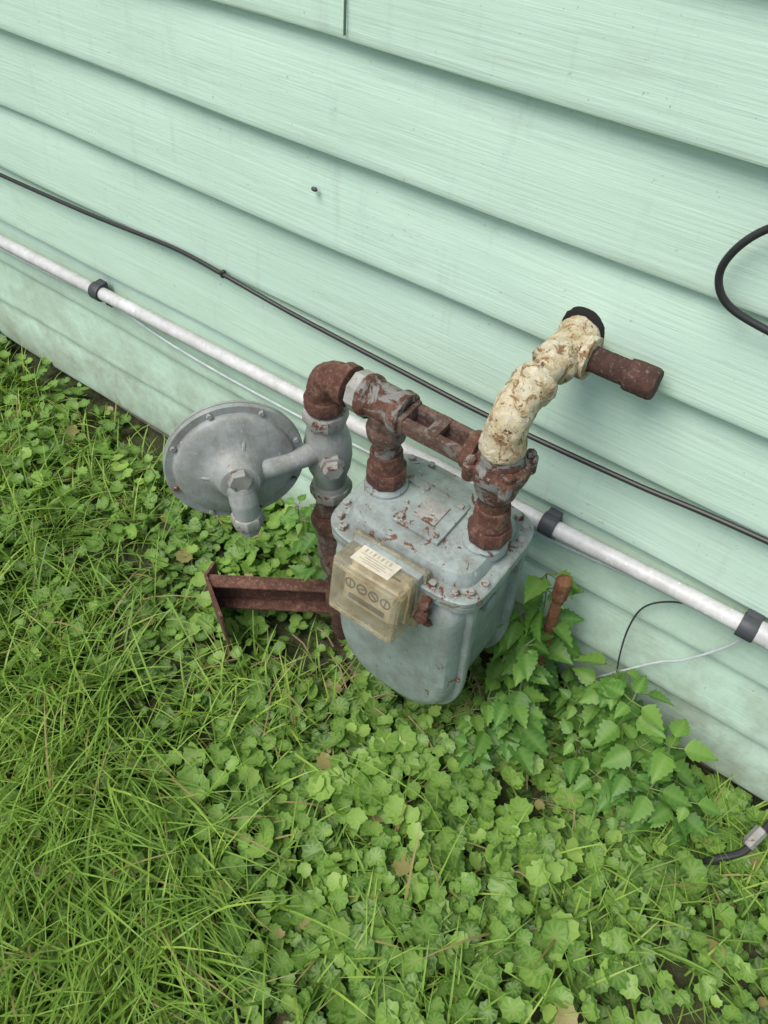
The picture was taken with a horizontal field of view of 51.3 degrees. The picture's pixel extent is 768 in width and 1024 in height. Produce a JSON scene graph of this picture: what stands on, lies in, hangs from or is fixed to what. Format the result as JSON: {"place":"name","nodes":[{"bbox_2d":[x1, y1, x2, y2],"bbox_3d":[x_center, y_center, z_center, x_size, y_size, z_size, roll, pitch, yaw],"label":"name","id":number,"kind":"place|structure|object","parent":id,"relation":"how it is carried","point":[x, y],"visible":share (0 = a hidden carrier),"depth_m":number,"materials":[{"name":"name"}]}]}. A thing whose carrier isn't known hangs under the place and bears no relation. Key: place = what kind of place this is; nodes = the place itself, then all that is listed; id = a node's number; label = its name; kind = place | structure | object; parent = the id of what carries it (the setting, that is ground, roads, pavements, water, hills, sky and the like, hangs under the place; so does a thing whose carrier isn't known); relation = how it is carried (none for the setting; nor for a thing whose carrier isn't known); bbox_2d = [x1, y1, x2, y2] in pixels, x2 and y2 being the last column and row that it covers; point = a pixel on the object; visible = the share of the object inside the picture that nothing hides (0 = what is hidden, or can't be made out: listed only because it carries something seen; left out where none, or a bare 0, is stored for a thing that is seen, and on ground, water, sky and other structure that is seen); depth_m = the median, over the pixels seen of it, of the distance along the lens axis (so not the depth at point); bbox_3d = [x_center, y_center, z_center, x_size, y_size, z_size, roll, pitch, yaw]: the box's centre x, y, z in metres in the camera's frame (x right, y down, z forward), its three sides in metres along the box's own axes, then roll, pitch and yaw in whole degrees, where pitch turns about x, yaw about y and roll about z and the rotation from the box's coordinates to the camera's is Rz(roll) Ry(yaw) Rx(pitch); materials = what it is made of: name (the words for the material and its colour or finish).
{"place":"outdoors","nodes":[
{"label":"outdoors","id":0,"kind":"place"},
{"bbox_2d":[0,332,767,1023],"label":"ground","id":1,"kind":"structure","parent":0,"point":[278,626],"depth_m":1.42,"materials":[{"name":"green plant"}]},
{"bbox_2d":[281,494,317,558],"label":"weed plant","id":2,"kind":"object","parent":1,"relation":"on","point":[289,524],"visible":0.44,"depth_m":1.48,"materials":[{"name":"green plant"}]},
{"bbox_2d":[288,503,327,613],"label":"weed plant","id":3,"kind":"object","parent":1,"relation":"on","point":[307,543],"visible":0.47,"depth_m":1.39,"materials":[{"name":"green plant"}]},
{"bbox_2d":[0,0,767,802],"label":"siding","id":4,"kind":"object","parent":1,"relation":"on","point":[502,186],"visible":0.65,"depth_m":0.97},
{"bbox_2d":[343,0,346,35],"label":"siding lap joint","id":5,"kind":"object","parent":4,"relation":"attached to","point":[344,19],"visible":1,"depth_m":0.82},
{"bbox_2d":[0,234,767,649],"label":"electrical conduit","id":6,"kind":"object","parent":4,"relation":"attached to","point":[750,626],"visible":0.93,"depth_m":1.12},
{"bbox_2d":[0,248,708,618],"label":"white wire","id":7,"kind":"object","parent":6,"relation":"attached to","point":[300,416],"visible":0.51,"depth_m":1.38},
{"bbox_2d":[564,601,742,686],"bbox_3d":[0.380,0.217,1.163,0.194,0.366,0.017,30,56,23],"label":"grey wire","id":8,"kind":"object","parent":6,"relation":"attached to","point":[688,658],"visible":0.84,"depth_m":1.12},
{"bbox_2d":[0,173,767,544],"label":"black cable","id":9,"kind":"object","parent":4,"relation":"attached to","point":[468,405],"visible":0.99,"depth_m":1.11,"materials":[{"name":"rubber"}]},
{"bbox_2d":[714,224,767,335],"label":"cable loop","id":10,"kind":"object","parent":4,"relation":"attached to","point":[729,306],"visible":1,"depth_m":0.73,"materials":[{"name":"black rubber"}]},
{"bbox_2d":[0,334,767,1023],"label":"ground ivy","id":11,"kind":"object","parent":1,"relation":"on","point":[394,746],"visible":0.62,"depth_m":1.18,"materials":[{"name":"green plant"}]},
{"bbox_2d":[204,562,328,651],"bbox_3d":[-0.192,0.179,1.366,0.231,0.132,0.106,7,51,6],"label":"rusty steel bracket","id":12,"kind":"object","parent":11,"relation":"on","point":[259,593],"visible":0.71,"depth_m":1.37,"materials":[{"name":"brown metal"}]},
{"bbox_2d":[155,515,602,933],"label":"dry twigs","id":13,"kind":"object","parent":11,"relation":"on","point":[465,704],"visible":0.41,"depth_m":1.33,"materials":[{"name":"brown wood"}]},
{"bbox_2d":[700,820,767,864],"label":"coaxial cable","id":14,"kind":"object","parent":11,"relation":"on","point":[756,835],"visible":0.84,"depth_m":1.15,"materials":[{"name":"black rubber"}]},
{"bbox_2d":[109,399,766,802],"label":"foundation","id":15,"kind":"object","parent":1,"relation":"on","point":[167,437],"depth_m":1.80,"materials":[{"name":"concrete"}]},
{"bbox_2d":[432,733,494,785],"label":"weed plant","id":16,"kind":"object","parent":1,"relation":"on","point":[484,765],"visible":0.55,"depth_m":1.23,"materials":[{"name":"green plant"}]},
{"bbox_2d":[303,306,663,648],"bbox_3d":[0.097,0.044,1.156,0.388,0.788,0.227,30,56,23],"label":"gas pipe","id":17,"kind":"object","parent":1,"relation":"on","point":[495,459],"visible":0.82,"depth_m":0.88,"materials":[{"name":"metal"}]},
{"bbox_2d":[163,400,351,537],"bbox_3d":[-0.159,-0.064,1.042,0.242,0.198,0.125,-22,54,-18],"label":"gas regulator","id":18,"kind":"object","parent":17,"relation":"on","point":[242,464],"visible":0.98,"depth_m":1.00,"materials":[{"name":"grey paint"}]},
{"bbox_2d":[329,454,533,703],"bbox_3d":[0.043,0.131,1.118,0.230,0.367,0.235,30,56,23],"label":"gas meter","id":19,"kind":"object","parent":17,"relation":"attached to","point":[423,593],"visible":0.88,"depth_m":0.99,"materials":[{"name":"blue paint"}]},
{"bbox_2d":[329,601,387,641],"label":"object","id":20,"kind":"structure","parent":19,"relation":"in","point":[379,635],"depth_m":0.98,"materials":[{"name":"beige plastic"}]},
{"bbox_2d":[334,560,395,601],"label":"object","id":21,"kind":"structure","parent":19,"relation":"in","point":[340,565],"depth_m":0.94,"materials":[{"name":"beige plastic"}]},
{"bbox_2d":[457,678,525,773],"bbox_3d":[0.155,0.345,1.249,0.111,0.179,0.108,-10,51,-8],"label":"weed plant","id":22,"kind":"object","parent":1,"relation":"on","point":[481,724],"visible":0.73,"depth_m":1.23,"materials":[{"name":"green plant"}]},
{"bbox_2d":[487,630,555,775],"bbox_3d":[0.211,0.307,1.217,0.125,0.282,0.158,30,56,23],"label":"weed plant","id":23,"kind":"object","parent":1,"relation":"on","point":[529,722],"visible":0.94,"depth_m":1.19,"materials":[{"name":"green plant"}]},
{"bbox_2d":[484,569,584,697],"bbox_3d":[0.226,0.217,1.227,0.129,0.377,0.147,30,56,23],"label":"weed plant","id":24,"kind":"object","parent":1,"relation":"on","point":[562,648],"visible":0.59,"depth_m":1.19,"materials":[{"name":"green plant"}]},
{"bbox_2d":[538,574,571,665],"bbox_3d":[0.242,0.224,1.235,0.022,0.416,0.021,11,51,9],"label":"rusty stake","id":25,"kind":"object","parent":1,"relation":"on","point":[561,589],"visible":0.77,"depth_m":1.11,"materials":[{"name":"brown metal"}]},
{"bbox_2d":[541,667,587,748],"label":"weed plant","id":26,"kind":"object","parent":1,"relation":"on","point":[561,701],"visible":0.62,"depth_m":1.27,"materials":[{"name":"green plant"}]},
{"bbox_2d":[546,712,626,820],"bbox_3d":[0.319,0.400,1.241,0.149,0.152,0.130,30,56,23],"label":"weed plant","id":27,"kind":"object","parent":1,"relation":"on","point":[575,767],"visible":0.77,"depth_m":1.21,"materials":[{"name":"green plant"}]},
{"bbox_2d":[576,767,644,841],"bbox_3d":[0.349,0.450,1.225,0.124,0.116,0.103,7,51,6],"label":"weed plant","id":28,"kind":"object","parent":1,"relation":"on","point":[624,811],"visible":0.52,"depth_m":1.20,"materials":[{"name":"green plant"}]},
{"bbox_2d":[552,651,680,803],"bbox_3d":[0.350,0.350,1.218,0.215,0.260,0.171,30,56,23],"label":"weed plant","id":29,"kind":"object","parent":1,"relation":"on","point":[612,689],"visible":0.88,"depth_m":1.17,"materials":[{"name":"green plant"}]},
{"bbox_2d":[588,698,718,843],"bbox_3d":[0.391,0.386,1.210,0.173,0.230,0.193,-5,50,-4],"label":"weed plant","id":30,"kind":"object","parent":1,"relation":"on","point":[661,766],"visible":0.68,"depth_m":1.16,"materials":[{"name":"green plant"}]},
{"bbox_2d":[638,772,722,862],"bbox_3d":[0.440,0.458,1.201,0.128,0.149,0.134,-13,51,-11],"label":"weed plant","id":31,"kind":"object","parent":1,"relation":"on","point":[683,821],"visible":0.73,"depth_m":1.17,"materials":[{"name":"green plant"}]}
]}

